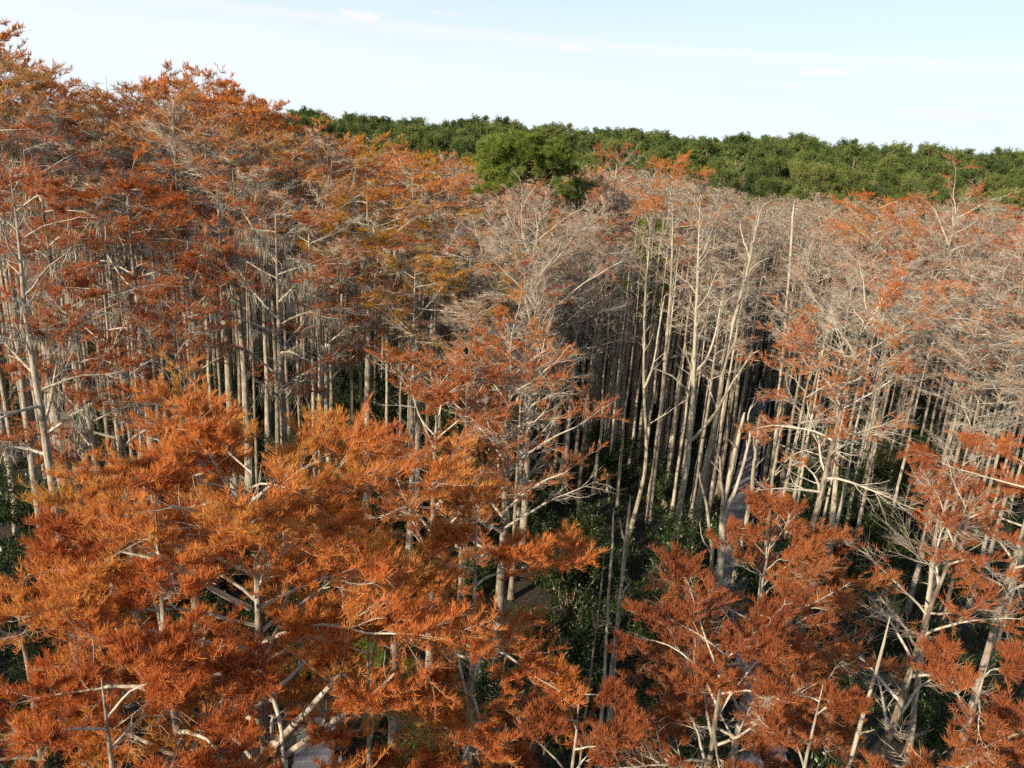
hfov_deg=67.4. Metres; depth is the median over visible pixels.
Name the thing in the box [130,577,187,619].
shrub
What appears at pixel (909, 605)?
cypress tree
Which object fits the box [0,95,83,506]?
cypress tree
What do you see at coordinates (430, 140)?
pine tree
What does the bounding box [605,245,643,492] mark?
cypress tree
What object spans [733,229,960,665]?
cypress tree
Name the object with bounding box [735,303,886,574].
cypress tree
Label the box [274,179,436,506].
cypress tree
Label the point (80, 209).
cypress tree
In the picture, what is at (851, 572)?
shrub
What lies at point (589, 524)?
shrub
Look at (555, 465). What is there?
cypress tree
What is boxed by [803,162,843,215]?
pine tree
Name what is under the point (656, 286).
cypress tree
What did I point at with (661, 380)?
shrub
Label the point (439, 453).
shrub
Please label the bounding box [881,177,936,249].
pine tree
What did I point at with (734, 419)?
dead tree
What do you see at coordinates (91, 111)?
cypress tree
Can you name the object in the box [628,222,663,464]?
cypress tree
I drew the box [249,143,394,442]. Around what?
cypress tree
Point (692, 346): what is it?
cypress tree
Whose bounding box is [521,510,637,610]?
shrub
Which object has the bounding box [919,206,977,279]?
pine tree
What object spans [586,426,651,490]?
shrub
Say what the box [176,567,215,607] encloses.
shrub
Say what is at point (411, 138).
pine tree
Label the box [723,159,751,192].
pine tree
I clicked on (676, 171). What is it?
pine tree
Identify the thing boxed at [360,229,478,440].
cypress tree
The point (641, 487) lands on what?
dead tree
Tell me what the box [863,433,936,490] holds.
shrub
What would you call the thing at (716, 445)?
cypress tree
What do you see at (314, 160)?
cypress tree
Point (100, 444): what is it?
shrub
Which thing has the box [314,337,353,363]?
shrub
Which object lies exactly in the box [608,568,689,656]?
shrub
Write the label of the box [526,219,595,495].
cypress tree
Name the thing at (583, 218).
cypress tree
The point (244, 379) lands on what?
cypress tree
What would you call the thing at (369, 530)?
shrub
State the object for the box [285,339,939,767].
stream
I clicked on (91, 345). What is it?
shrub
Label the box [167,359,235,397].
shrub
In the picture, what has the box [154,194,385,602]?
cypress tree
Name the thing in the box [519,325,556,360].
shrub
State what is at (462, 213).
cypress tree
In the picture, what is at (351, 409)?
cypress tree
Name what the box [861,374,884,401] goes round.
shrub
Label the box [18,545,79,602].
shrub
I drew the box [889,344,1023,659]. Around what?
cypress tree
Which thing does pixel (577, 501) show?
cypress tree
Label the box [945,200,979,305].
pine tree
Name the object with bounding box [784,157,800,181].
pine tree
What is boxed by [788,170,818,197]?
pine tree
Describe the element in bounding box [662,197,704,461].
cypress tree
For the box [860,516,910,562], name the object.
shrub
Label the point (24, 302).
cypress tree
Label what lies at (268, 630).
shrub
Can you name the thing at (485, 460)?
shrub
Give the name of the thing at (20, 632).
cypress tree
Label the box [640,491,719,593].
shrub
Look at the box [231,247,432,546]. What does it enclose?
cypress tree
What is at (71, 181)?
cypress tree
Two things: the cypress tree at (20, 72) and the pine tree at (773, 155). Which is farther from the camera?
the pine tree at (773, 155)
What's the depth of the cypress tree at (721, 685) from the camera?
16.88 m
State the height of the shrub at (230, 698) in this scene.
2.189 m
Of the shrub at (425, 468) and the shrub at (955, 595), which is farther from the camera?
the shrub at (425, 468)
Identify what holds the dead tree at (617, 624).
on the ground
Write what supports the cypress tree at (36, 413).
on the ground
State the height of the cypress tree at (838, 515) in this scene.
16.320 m
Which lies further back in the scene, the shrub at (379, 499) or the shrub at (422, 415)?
the shrub at (422, 415)
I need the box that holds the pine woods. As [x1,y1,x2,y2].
[211,104,1023,245]
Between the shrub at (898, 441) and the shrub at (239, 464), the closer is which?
the shrub at (239, 464)
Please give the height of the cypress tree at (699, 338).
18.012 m
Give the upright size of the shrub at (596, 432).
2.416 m
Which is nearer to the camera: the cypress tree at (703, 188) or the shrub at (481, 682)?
the shrub at (481, 682)
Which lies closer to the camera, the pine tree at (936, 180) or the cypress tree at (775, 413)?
the cypress tree at (775, 413)
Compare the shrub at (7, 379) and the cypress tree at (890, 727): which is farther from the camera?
the shrub at (7, 379)
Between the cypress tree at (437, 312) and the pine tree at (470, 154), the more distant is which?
the pine tree at (470, 154)
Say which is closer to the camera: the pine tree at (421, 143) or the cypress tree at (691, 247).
the cypress tree at (691, 247)
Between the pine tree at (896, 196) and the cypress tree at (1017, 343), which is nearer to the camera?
the cypress tree at (1017, 343)
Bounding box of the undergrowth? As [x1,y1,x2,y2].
[0,330,1023,767]
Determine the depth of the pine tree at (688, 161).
176.65 m
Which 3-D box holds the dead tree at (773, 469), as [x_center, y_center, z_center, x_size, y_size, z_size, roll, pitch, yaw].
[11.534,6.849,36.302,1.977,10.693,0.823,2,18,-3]
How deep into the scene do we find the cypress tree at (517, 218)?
51.88 m
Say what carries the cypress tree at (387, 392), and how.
on the ground
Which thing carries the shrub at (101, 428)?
on the ground
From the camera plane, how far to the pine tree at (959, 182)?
143.18 m
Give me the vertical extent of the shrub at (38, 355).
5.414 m
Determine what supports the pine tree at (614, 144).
on the ground
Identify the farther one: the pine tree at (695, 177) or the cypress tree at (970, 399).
the pine tree at (695, 177)
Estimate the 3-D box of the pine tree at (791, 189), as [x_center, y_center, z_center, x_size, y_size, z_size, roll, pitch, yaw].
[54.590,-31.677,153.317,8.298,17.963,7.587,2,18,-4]
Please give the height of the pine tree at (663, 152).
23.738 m
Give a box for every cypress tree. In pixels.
[0,50,90,355]
[0,65,47,535]
[0,73,84,482]
[0,88,53,490]
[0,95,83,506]
[0,103,78,443]
[0,111,74,489]
[0,115,114,575]
[0,119,43,465]
[0,130,145,516]
[0,145,148,767]
[0,168,125,642]
[0,179,125,516]
[0,257,240,660]
[0,286,159,707]
[0,347,508,767]
[0,445,290,767]
[0,550,142,767]
[2,141,211,550]
[2,622,285,767]
[9,169,147,487]
[12,104,107,385]
[17,130,153,454]
[27,103,125,472]
[43,111,142,442]
[43,138,204,459]
[57,140,168,513]
[58,77,194,356]
[62,168,222,508]
[90,64,229,321]
[91,170,304,499]
[94,285,250,660]
[96,113,261,456]
[106,120,214,420]
[109,158,245,398]
[119,235,241,594]
[133,100,244,457]
[142,97,227,484]
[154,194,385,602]
[156,110,255,473]
[161,113,294,434]
[177,147,324,454]
[184,156,297,504]
[191,121,329,450]
[203,103,326,431]
[208,164,281,494]
[209,130,330,337]
[224,151,345,440]
[227,130,360,442]
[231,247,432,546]
[241,186,369,539]
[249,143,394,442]
[261,586,467,767]
[270,179,376,495]
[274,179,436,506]
[306,205,427,516]
[318,179,397,427]
[321,195,402,442]
[322,187,419,268]
[337,232,433,492]
[343,219,479,530]
[344,340,529,692]
[348,198,500,471]
[352,250,515,556]
[356,459,611,767]
[360,199,444,458]
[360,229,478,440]
[365,144,477,443]
[372,218,468,487]
[388,242,561,547]
[391,289,542,578]
[394,176,514,413]
[399,206,498,450]
[412,275,630,696]
[417,232,509,523]
[423,291,522,606]
[425,205,519,483]
[431,184,510,444]
[437,164,635,501]
[451,207,529,391]
[458,242,524,467]
[460,201,529,460]
[462,196,518,463]
[466,301,593,600]
[467,217,537,528]
[482,230,577,524]
[482,231,600,429]
[482,673,652,767]
[483,248,588,568]
[505,214,596,460]
[507,205,581,327]
[512,211,636,498]
[520,225,613,505]
[522,230,618,449]
[523,242,625,488]
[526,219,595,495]
[539,171,617,431]
[549,186,663,448]
[552,203,622,473]
[556,243,640,510]
[559,198,638,439]
[565,142,661,434]
[565,190,638,456]
[566,197,629,454]
[578,541,854,767]
[591,253,623,493]
[599,241,641,475]
[599,242,636,483]
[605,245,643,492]
[606,244,642,452]
[608,233,637,444]
[608,247,635,448]
[609,484,918,767]
[611,216,650,482]
[612,150,715,449]
[614,223,650,478]
[614,249,659,506]
[615,214,682,457]
[616,189,650,438]
[619,209,654,453]
[620,673,755,767]
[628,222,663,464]
[631,202,748,465]
[633,215,674,476]
[637,209,673,436]
[639,201,667,360]
[639,213,682,453]
[639,219,679,482]
[645,244,692,507]
[654,263,690,445]
[660,177,735,447]
[661,276,708,505]
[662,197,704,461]
[667,271,749,521]
[667,274,701,461]
[669,286,710,518]
[670,208,749,472]
[670,260,709,470]
[676,206,716,449]
[676,277,782,512]
[678,256,712,459]
[680,220,722,469]
[680,256,717,476]
[683,210,724,446]
[684,241,782,478]
[689,269,719,467]
[690,283,732,501]
[693,260,724,428]
[700,296,744,515]
[704,269,754,524]
[704,665,891,767]
[705,304,754,514]
[707,231,786,499]
[710,265,761,485]
[718,224,760,465]
[720,246,757,458]
[721,161,745,189]
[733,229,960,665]
[734,241,775,443]
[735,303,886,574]
[739,279,772,424]
[753,245,830,521]
[761,238,807,480]
[762,281,803,480]
[765,286,815,510]
[766,246,858,479]
[767,246,818,482]
[775,226,868,498]
[783,297,842,537]
[785,304,848,544]
[796,358,870,635]
[798,434,1023,767]
[810,268,881,506]
[813,259,904,504]
[821,187,952,438]
[821,240,871,447]
[827,294,944,588]
[828,232,927,475]
[830,279,962,513]
[833,283,895,546]
[834,262,965,546]
[840,245,960,421]
[855,293,903,497]
[857,627,1023,767]
[886,153,1021,469]
[886,321,947,540]
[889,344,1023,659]
[896,422,1023,767]
[903,275,1014,539]
[903,291,1023,614]
[904,210,1003,495]
[909,277,1023,581]
[913,253,1003,518]
[927,246,1023,544]
[932,264,1023,568]
[933,255,1023,518]
[934,313,1023,632]
[948,228,1023,534]
[963,234,1023,510]
[963,290,1023,612]
[970,318,1023,547]
[972,196,1010,303]
[980,273,1023,497]
[982,304,1023,580]
[987,536,1023,673]
[1002,551,1019,611]
[1006,450,1023,518]
[1010,354,1023,645]
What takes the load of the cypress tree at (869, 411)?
on the ground
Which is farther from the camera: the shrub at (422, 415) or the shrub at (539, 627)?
the shrub at (422, 415)
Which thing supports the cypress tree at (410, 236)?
on the ground
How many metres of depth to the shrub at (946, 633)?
35.21 m
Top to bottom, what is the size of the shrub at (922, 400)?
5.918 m
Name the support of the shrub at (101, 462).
on the ground
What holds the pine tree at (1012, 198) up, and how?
on the ground
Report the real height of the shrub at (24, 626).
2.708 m
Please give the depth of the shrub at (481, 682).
29.07 m
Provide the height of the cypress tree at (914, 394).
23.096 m
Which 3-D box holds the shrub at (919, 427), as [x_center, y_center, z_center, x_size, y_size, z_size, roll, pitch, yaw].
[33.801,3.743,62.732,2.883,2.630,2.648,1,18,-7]
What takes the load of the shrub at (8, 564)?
on the ground
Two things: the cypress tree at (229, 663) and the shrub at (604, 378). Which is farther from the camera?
the shrub at (604, 378)
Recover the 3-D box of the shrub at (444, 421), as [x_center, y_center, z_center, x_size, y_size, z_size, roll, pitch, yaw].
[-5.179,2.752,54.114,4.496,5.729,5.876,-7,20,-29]
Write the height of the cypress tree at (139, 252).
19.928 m
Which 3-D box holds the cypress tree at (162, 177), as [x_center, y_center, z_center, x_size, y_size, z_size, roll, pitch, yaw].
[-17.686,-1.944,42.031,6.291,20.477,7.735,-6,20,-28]
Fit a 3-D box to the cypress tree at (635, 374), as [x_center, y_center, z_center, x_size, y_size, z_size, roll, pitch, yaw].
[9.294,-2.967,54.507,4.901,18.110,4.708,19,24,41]
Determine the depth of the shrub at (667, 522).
44.02 m
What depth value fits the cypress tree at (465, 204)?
50.99 m
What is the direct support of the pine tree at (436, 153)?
on the ground
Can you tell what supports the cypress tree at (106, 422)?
on the ground
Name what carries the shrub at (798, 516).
on the ground
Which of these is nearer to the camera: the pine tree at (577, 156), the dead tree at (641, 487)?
the dead tree at (641, 487)
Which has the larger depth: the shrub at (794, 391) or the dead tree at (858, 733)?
the shrub at (794, 391)
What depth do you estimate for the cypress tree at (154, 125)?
42.23 m
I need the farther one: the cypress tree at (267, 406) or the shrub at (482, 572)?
the cypress tree at (267, 406)
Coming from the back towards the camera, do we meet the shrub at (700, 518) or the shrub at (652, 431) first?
the shrub at (652, 431)
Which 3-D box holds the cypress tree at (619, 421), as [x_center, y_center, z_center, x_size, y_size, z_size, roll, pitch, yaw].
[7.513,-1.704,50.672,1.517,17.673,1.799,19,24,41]
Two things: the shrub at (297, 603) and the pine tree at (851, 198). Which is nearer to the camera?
the shrub at (297, 603)
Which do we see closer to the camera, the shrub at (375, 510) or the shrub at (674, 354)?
the shrub at (375, 510)
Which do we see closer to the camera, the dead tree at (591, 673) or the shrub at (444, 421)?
the dead tree at (591, 673)
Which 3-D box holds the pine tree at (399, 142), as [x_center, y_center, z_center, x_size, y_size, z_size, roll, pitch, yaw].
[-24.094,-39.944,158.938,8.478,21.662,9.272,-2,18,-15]
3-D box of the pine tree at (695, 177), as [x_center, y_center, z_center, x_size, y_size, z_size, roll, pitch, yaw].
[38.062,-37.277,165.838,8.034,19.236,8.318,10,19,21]
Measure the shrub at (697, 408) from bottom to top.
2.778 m
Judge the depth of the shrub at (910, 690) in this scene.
32.13 m
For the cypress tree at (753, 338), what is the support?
on the ground
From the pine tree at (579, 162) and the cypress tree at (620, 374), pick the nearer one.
the cypress tree at (620, 374)
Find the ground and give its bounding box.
[0,120,1023,767]
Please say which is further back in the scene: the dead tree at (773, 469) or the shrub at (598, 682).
the dead tree at (773, 469)
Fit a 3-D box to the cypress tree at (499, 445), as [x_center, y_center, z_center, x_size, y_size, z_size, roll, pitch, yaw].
[-0.280,4.681,29.849,7.400,17.636,8.177,-13,24,-42]
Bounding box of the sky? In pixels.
[0,0,1023,155]
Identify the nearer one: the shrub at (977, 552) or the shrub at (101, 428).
the shrub at (977, 552)
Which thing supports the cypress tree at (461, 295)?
on the ground
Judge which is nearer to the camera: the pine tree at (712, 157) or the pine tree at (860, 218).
the pine tree at (860, 218)
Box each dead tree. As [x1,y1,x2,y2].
[578,546,604,767]
[597,507,614,767]
[601,495,634,767]
[622,212,685,552]
[644,200,687,524]
[650,194,758,577]
[685,199,773,552]
[695,470,713,629]
[708,398,758,639]
[726,197,759,472]
[731,415,810,582]
[744,424,783,589]
[769,201,794,490]
[822,424,841,583]
[846,617,890,767]
[903,522,939,765]
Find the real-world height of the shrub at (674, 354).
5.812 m
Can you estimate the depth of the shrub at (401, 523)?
42.78 m
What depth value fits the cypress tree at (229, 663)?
12.84 m
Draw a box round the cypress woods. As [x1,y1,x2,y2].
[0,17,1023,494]
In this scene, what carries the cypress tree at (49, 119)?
on the ground
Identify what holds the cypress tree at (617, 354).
on the ground
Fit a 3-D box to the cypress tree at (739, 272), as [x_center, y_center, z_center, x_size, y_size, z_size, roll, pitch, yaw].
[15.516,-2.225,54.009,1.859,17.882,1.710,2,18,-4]
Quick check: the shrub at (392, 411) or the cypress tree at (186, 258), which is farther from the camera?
the shrub at (392, 411)
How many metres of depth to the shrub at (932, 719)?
28.95 m
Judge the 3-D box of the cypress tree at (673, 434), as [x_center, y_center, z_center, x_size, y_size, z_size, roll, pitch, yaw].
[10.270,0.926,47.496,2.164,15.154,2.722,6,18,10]
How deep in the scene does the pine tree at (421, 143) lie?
184.48 m
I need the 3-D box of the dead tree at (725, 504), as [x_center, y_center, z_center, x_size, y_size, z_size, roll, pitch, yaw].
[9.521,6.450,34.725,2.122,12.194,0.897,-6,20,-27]
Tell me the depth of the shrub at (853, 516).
44.88 m
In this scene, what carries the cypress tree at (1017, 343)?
on the ground
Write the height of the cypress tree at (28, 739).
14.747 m
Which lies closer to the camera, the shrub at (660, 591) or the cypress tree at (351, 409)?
the shrub at (660, 591)
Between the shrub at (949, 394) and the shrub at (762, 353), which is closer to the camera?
the shrub at (949, 394)
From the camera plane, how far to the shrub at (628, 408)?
66.14 m
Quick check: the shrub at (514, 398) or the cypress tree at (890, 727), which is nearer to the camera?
the cypress tree at (890, 727)
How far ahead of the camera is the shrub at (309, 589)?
34.72 m
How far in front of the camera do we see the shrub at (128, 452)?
50.03 m
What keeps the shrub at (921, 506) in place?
on the ground
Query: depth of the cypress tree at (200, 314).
27.16 m
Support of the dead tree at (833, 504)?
on the ground
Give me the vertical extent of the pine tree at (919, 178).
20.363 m
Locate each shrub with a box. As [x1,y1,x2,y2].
[0,454,84,539]
[0,526,53,635]
[0,557,18,590]
[0,646,74,767]
[1,344,10,392]
[5,337,69,394]
[5,623,59,682]
[7,381,45,425]
[8,398,43,455]
[8,583,62,647]
[10,528,72,558]
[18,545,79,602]
[30,494,136,534]
[35,483,122,570]
[62,304,104,345]
[64,316,102,362]
[65,354,110,423]
[70,456,117,485]
[79,435,106,454]
[94,410,126,446]
[102,432,136,466]
[107,485,143,515]
[112,331,174,388]
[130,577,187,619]
[138,589,228,639]
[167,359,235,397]
[167,601,190,629]
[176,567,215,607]
[194,476,229,503]
[198,536,258,572]
[199,352,222,372]
[202,686,251,717]
[212,449,254,479]
[213,546,252,585]
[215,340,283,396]
[217,373,236,396]
[223,402,257,428]
[231,358,263,400]
[233,391,273,427]
[234,612,310,686]
[237,578,340,691]
[238,590,297,637]
[251,371,294,407]
[252,431,290,474]
[260,425,303,457]
[271,353,296,378]
[272,318,294,349]
[280,550,347,611]
[290,592,311,613]
[298,440,317,467]
[300,344,316,366]
[307,348,317,373]
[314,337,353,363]
[317,407,388,494]
[323,556,362,601]
[329,382,377,421]
[336,360,364,390]
[343,515,404,546]
[354,362,407,430]
[364,499,396,531]
[372,408,392,429]
[372,481,405,519]
[377,511,415,546]
[384,323,429,350]
[396,429,423,448]
[398,381,453,421]
[398,635,512,749]
[404,384,463,460]
[407,402,438,433]
[408,443,457,512]
[421,420,469,469]
[443,363,502,417]
[450,538,498,598]
[458,385,480,414]
[470,459,534,536]
[471,461,515,512]
[477,437,514,465]
[481,635,596,754]
[484,405,537,464]
[485,442,560,496]
[500,465,570,543]
[501,384,545,426]
[503,422,535,459]
[510,600,559,660]
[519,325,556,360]
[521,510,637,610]
[538,392,554,415]
[539,622,567,657]
[544,549,608,603]
[550,625,609,680]
[558,498,615,555]
[559,648,617,717]
[566,580,622,651]
[567,335,589,364]
[579,359,627,406]
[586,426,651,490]
[589,423,611,451]
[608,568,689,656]
[624,394,630,414]
[625,386,652,413]
[626,406,656,443]
[635,455,679,508]
[638,396,659,426]
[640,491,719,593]
[646,688,708,767]
[650,459,690,505]
[651,385,673,411]
[651,559,729,630]
[652,510,703,553]
[659,370,675,395]
[661,510,707,558]
[662,329,699,374]
[673,398,700,423]
[682,328,734,377]
[693,405,745,446]
[695,388,704,418]
[728,521,838,633]
[732,541,798,596]
[745,334,770,372]
[750,386,808,439]
[758,533,807,571]
[770,366,831,420]
[783,450,878,540]
[784,443,812,461]
[786,454,817,483]
[788,510,808,536]
[791,647,831,687]
[793,422,884,488]
[826,645,887,693]
[828,476,859,516]
[835,486,906,540]
[838,553,939,645]
[840,536,891,589]
[843,507,901,546]
[847,486,906,522]
[858,548,908,595]
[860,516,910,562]
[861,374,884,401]
[861,519,917,586]
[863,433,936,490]
[865,402,886,421]
[879,383,927,417]
[884,366,953,419]
[886,432,923,456]
[893,647,949,724]
[895,424,992,497]
[897,492,929,521]
[902,454,941,484]
[903,673,995,765]
[909,617,963,661]
[911,413,940,442]
[911,657,983,716]
[912,411,944,434]
[918,554,988,611]
[929,432,958,449]
[929,528,988,580]
[934,382,967,407]
[941,632,1004,695]
[953,378,1023,433]
[958,608,1017,658]
[965,488,1017,534]
[968,471,1022,529]
[972,394,1023,432]
[986,419,1023,447]
[987,445,1023,481]
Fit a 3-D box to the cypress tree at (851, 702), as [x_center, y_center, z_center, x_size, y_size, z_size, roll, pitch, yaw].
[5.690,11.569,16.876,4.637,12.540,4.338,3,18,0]
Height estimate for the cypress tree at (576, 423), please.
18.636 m
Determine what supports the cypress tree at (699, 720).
on the ground
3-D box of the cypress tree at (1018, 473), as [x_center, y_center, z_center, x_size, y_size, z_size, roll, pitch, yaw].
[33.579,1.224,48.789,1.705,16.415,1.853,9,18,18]
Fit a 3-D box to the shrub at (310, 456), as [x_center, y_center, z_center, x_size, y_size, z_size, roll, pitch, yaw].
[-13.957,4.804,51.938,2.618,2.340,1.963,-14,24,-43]
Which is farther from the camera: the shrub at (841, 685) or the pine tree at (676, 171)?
the pine tree at (676, 171)
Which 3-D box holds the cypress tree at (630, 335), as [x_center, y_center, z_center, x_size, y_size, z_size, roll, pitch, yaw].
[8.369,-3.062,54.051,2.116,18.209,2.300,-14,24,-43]
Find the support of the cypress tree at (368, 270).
on the ground
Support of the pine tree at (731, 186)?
on the ground
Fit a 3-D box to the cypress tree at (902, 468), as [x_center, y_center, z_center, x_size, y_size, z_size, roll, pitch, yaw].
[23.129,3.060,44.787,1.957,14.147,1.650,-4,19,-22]
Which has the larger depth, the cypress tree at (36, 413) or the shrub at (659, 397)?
the shrub at (659, 397)
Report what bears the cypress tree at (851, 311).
on the ground
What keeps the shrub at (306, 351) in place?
on the ground
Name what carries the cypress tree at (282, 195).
on the ground
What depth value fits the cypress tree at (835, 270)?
51.72 m
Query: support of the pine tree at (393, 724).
on the ground
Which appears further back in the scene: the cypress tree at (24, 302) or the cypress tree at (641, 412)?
the cypress tree at (641, 412)
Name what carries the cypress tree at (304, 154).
on the ground
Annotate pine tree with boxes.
[292,116,322,140]
[341,122,371,151]
[349,557,441,767]
[352,130,378,152]
[384,137,411,153]
[388,123,423,143]
[394,133,424,152]
[412,137,424,149]
[414,131,449,158]
[420,151,442,162]
[444,138,475,169]
[446,135,482,159]
[457,150,476,166]
[470,125,582,434]
[564,139,575,150]
[565,161,589,178]
[570,153,594,164]
[571,151,595,166]
[583,149,614,179]
[593,159,623,178]
[597,137,637,182]
[631,155,659,174]
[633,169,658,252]
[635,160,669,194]
[636,147,661,167]
[655,143,675,172]
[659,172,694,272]
[660,155,688,182]
[675,170,696,221]
[684,158,692,169]
[686,167,705,197]
[689,210,733,267]
[698,166,748,276]
[699,155,722,192]
[703,156,729,191]
[704,179,728,211]
[719,177,744,199]
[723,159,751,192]
[732,194,772,285]
[732,196,754,264]
[738,164,757,196]
[743,155,778,214]
[744,200,789,298]
[747,175,794,283]
[755,149,781,195]
[778,180,801,263]
[780,149,817,241]
[780,184,810,253]
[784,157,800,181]
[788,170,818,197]
[789,157,834,263]
[792,188,817,226]
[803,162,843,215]
[810,161,844,268]
[810,207,837,268]
[814,166,862,222]
[822,193,855,252]
[823,168,872,209]
[826,160,848,253]
[841,206,873,281]
[843,182,887,214]
[861,193,907,275]
[862,185,896,296]
[866,164,899,205]
[870,151,905,199]
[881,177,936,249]
[886,170,900,189]
[892,168,927,199]
[899,174,928,197]
[901,185,932,252]
[918,172,945,263]
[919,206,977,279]
[924,190,961,245]
[925,237,972,309]
[931,174,973,210]
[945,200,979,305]
[957,187,981,222]
[974,172,1014,211]
[977,191,1017,257]
[983,214,1022,284]
[986,166,1023,214]
[988,186,1023,224]
[1013,172,1023,215]
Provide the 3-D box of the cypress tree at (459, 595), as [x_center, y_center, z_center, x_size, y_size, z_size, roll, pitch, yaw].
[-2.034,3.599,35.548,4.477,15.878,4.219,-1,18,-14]
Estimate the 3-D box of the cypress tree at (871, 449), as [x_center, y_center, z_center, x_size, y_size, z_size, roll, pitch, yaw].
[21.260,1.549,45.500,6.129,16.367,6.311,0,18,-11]
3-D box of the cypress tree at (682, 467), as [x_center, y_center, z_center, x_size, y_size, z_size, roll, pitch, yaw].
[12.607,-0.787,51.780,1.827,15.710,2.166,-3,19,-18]
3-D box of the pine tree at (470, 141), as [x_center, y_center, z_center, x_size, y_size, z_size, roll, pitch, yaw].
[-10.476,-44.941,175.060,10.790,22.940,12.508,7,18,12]
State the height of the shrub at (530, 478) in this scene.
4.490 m
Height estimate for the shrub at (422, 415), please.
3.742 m
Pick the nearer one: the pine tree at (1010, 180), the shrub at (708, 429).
the shrub at (708, 429)
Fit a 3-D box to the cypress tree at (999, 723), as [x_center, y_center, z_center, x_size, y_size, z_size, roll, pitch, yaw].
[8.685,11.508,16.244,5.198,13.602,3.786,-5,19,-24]
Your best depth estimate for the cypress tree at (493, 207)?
49.12 m
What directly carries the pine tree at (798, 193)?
on the ground
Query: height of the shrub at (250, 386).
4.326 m
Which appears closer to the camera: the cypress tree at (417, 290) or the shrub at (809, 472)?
the cypress tree at (417, 290)
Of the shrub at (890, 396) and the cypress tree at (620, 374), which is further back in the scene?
the shrub at (890, 396)
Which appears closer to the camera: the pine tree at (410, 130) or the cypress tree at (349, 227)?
the cypress tree at (349, 227)
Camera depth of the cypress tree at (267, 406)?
51.40 m
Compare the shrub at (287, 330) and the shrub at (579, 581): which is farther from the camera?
the shrub at (287, 330)
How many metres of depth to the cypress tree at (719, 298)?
46.06 m
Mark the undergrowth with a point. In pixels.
(642, 568)
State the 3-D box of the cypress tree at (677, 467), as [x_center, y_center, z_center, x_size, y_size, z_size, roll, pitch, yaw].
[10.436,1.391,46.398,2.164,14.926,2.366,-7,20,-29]
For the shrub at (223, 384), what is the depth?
65.01 m
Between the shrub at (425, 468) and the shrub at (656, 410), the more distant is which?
the shrub at (656, 410)
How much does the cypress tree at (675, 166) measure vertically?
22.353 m
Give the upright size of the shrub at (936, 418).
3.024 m
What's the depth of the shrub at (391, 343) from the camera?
73.56 m
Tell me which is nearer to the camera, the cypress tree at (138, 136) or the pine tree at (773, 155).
the cypress tree at (138, 136)
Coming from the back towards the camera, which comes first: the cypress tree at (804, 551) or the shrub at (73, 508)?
the shrub at (73, 508)
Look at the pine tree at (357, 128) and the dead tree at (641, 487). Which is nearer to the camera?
the dead tree at (641, 487)
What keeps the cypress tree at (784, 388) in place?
on the ground
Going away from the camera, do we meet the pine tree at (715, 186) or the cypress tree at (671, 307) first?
the cypress tree at (671, 307)
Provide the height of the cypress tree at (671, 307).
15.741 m
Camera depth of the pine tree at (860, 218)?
119.93 m
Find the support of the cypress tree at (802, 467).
on the ground
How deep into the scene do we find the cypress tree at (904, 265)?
48.47 m
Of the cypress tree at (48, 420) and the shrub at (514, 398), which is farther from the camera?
the shrub at (514, 398)
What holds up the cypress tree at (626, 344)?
on the ground
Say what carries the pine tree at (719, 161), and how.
on the ground
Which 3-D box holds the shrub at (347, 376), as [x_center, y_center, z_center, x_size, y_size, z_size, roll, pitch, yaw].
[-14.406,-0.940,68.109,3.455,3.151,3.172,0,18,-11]
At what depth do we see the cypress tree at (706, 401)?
48.14 m
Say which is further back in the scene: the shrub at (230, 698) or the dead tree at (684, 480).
the dead tree at (684, 480)
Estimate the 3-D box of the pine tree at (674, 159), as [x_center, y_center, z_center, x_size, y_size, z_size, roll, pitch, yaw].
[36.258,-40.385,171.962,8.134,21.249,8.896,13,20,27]
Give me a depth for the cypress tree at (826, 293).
47.20 m
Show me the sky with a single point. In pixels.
(949, 72)
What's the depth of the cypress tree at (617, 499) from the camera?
47.62 m
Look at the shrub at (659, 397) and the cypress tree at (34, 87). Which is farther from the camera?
the shrub at (659, 397)
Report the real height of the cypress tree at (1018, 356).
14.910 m
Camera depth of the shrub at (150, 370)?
63.60 m
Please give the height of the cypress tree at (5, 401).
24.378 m
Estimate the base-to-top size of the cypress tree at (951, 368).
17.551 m
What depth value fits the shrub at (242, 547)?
39.58 m
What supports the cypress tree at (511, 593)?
on the ground
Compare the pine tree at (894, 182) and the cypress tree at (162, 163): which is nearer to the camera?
the cypress tree at (162, 163)
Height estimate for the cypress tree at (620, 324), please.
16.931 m
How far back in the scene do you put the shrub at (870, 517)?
44.38 m
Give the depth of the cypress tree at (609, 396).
50.12 m
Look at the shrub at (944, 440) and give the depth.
60.87 m
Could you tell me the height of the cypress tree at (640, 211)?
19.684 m
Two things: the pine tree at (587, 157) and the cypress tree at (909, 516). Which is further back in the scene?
the pine tree at (587, 157)
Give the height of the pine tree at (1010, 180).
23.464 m
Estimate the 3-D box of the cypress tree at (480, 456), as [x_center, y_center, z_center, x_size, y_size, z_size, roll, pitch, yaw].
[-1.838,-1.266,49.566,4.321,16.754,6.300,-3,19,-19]
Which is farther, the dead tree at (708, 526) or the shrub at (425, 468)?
the shrub at (425, 468)
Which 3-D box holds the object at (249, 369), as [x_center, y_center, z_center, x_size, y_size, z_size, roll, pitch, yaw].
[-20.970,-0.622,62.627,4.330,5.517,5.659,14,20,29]
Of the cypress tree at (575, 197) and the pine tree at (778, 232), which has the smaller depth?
the cypress tree at (575, 197)
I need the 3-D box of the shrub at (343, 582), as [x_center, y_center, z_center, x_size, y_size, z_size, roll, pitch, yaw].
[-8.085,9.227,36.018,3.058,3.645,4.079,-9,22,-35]
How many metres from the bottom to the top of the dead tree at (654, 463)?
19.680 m
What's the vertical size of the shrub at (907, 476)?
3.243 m

